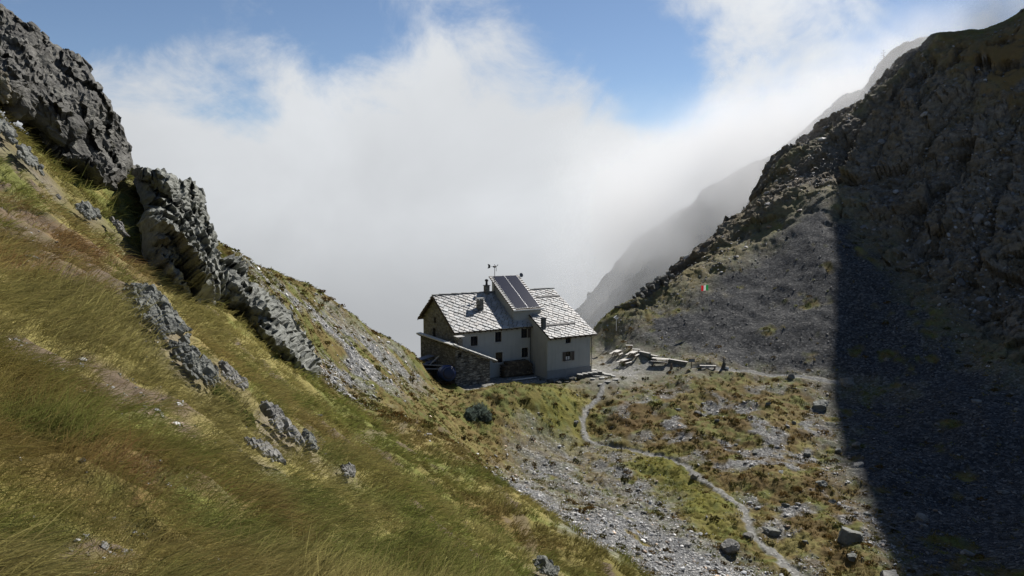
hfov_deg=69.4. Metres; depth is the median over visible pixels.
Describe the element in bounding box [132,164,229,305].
rock cliff
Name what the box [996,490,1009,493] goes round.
boulder
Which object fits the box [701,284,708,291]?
flag
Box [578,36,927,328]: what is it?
hills
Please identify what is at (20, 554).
long grass
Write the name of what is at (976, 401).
boulder
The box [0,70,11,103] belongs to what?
rock outcrop
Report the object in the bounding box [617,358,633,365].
picnic table
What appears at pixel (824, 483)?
boulder
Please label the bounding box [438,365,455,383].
water tank
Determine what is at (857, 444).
boulder
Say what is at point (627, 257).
hills
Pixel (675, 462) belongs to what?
path gravel
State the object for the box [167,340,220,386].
rock outcrop
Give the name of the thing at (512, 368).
woodpile
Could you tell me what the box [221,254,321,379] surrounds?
rock cliff
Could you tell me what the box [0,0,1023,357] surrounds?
sky
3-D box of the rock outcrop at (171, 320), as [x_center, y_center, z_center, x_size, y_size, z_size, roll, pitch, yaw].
[-5.628,0.349,11.735,0.914,0.818,3.285,-4,7,-36]
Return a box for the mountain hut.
[417,273,596,378]
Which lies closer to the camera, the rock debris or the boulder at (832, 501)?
the boulder at (832, 501)
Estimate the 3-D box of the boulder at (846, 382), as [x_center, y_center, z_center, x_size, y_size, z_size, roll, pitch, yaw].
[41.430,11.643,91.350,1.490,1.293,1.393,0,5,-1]
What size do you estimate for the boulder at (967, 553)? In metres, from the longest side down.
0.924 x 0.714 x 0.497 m
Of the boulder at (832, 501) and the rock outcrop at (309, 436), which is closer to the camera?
the rock outcrop at (309, 436)
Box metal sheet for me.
[418,354,433,359]
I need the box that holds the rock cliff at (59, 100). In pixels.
[0,3,136,191]
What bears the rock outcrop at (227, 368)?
on the mountain terrain at (1000, 59)
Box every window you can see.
[470,335,478,346]
[494,331,501,342]
[495,351,502,363]
[521,328,529,338]
[521,346,528,358]
[563,351,573,361]
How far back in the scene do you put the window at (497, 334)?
96.21 m
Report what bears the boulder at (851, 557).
on the mountain terrain at (1000, 59)
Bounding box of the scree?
[220,150,1023,575]
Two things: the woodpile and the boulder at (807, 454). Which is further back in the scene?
the woodpile
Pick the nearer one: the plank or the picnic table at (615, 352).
the plank
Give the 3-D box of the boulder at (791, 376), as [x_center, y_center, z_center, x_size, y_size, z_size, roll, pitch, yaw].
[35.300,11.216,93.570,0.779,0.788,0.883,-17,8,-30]
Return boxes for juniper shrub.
[209,385,259,430]
[465,402,491,421]
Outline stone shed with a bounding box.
[416,332,498,385]
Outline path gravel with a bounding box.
[470,331,801,572]
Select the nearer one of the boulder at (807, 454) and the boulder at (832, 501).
the boulder at (832, 501)
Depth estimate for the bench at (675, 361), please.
98.81 m
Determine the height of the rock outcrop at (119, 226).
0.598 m
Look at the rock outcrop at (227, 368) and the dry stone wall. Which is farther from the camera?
the dry stone wall
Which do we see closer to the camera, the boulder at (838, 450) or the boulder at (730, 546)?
the boulder at (730, 546)
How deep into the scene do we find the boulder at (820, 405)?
86.27 m
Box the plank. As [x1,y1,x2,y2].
[512,377,535,380]
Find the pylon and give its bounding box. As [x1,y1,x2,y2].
[878,50,886,72]
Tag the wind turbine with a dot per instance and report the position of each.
(495, 266)
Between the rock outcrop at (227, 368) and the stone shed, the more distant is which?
the stone shed
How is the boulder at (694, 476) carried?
on the mountain terrain at (1000, 59)
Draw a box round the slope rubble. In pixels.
[8,169,537,575]
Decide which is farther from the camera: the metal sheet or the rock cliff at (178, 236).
the metal sheet
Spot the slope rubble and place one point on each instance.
(103, 546)
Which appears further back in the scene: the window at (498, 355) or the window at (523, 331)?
the window at (523, 331)
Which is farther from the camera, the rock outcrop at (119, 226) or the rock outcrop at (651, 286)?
the rock outcrop at (651, 286)
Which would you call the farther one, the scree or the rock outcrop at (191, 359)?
the scree
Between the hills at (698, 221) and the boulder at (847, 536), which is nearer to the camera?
the boulder at (847, 536)
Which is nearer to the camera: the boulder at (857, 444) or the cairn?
the boulder at (857, 444)
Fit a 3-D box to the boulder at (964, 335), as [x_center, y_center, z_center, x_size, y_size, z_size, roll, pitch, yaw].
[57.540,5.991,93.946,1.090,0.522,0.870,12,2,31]
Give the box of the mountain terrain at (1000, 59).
[0,9,1023,575]
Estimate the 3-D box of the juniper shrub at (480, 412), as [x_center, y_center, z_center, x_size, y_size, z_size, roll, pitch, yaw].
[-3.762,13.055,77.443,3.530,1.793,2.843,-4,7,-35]
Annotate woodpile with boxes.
[500,359,533,377]
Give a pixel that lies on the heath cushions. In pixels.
(590, 507)
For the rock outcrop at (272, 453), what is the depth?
8.78 m
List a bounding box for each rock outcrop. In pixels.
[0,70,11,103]
[0,118,17,144]
[15,143,44,175]
[75,200,101,220]
[110,216,129,236]
[121,282,192,343]
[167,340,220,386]
[218,360,248,390]
[244,436,286,465]
[259,400,304,446]
[301,428,319,451]
[340,462,355,478]
[532,555,559,575]
[632,271,674,305]
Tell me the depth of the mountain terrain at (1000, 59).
87.29 m
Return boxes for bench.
[639,351,650,356]
[668,359,687,364]
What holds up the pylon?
on the hills at (698, 221)
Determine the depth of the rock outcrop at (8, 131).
17.98 m
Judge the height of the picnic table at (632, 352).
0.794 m
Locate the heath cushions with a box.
[218,241,1013,575]
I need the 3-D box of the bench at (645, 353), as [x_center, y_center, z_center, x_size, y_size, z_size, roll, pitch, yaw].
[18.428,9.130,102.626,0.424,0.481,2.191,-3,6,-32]
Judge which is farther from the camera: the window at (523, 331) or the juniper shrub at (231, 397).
the window at (523, 331)
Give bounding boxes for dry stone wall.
[576,370,602,378]
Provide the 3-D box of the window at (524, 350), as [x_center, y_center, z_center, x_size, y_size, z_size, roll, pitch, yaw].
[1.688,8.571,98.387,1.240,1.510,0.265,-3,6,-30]
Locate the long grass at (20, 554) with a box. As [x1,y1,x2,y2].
[0,110,649,575]
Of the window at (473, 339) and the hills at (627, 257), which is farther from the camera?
the hills at (627, 257)
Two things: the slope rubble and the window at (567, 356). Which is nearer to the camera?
the slope rubble
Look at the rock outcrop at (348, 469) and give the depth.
11.14 m
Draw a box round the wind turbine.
[488,264,497,294]
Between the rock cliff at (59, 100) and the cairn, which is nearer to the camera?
the rock cliff at (59, 100)
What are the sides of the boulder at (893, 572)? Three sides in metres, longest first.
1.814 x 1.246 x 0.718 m
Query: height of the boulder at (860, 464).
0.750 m
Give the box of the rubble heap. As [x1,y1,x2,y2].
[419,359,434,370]
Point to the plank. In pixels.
(523, 378)
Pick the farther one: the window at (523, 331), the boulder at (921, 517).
the window at (523, 331)
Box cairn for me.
[721,359,728,368]
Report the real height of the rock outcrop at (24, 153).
0.797 m
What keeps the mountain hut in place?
on the mountain terrain at (1000, 59)
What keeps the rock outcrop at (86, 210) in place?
on the mountain terrain at (1000, 59)
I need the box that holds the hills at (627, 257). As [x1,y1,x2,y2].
[574,201,694,312]
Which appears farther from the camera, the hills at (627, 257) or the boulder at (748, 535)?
the hills at (627, 257)
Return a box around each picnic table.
[609,350,622,356]
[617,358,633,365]
[625,351,639,357]
[652,357,668,364]
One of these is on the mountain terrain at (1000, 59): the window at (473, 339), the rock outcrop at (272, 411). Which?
the rock outcrop at (272, 411)
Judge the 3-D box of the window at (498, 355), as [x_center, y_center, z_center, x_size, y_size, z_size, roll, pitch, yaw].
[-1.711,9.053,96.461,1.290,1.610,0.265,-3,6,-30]
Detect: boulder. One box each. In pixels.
[690,473,698,479]
[720,538,739,553]
[742,532,753,540]
[762,527,781,535]
[788,374,794,378]
[804,452,810,456]
[813,399,827,410]
[815,480,827,486]
[828,499,835,503]
[835,448,841,452]
[837,526,863,545]
[839,377,853,386]
[847,553,856,561]
[852,441,860,446]
[852,461,863,467]
[880,569,898,575]
[915,512,928,521]
[960,333,969,336]
[960,549,974,557]
[971,399,981,402]
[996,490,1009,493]

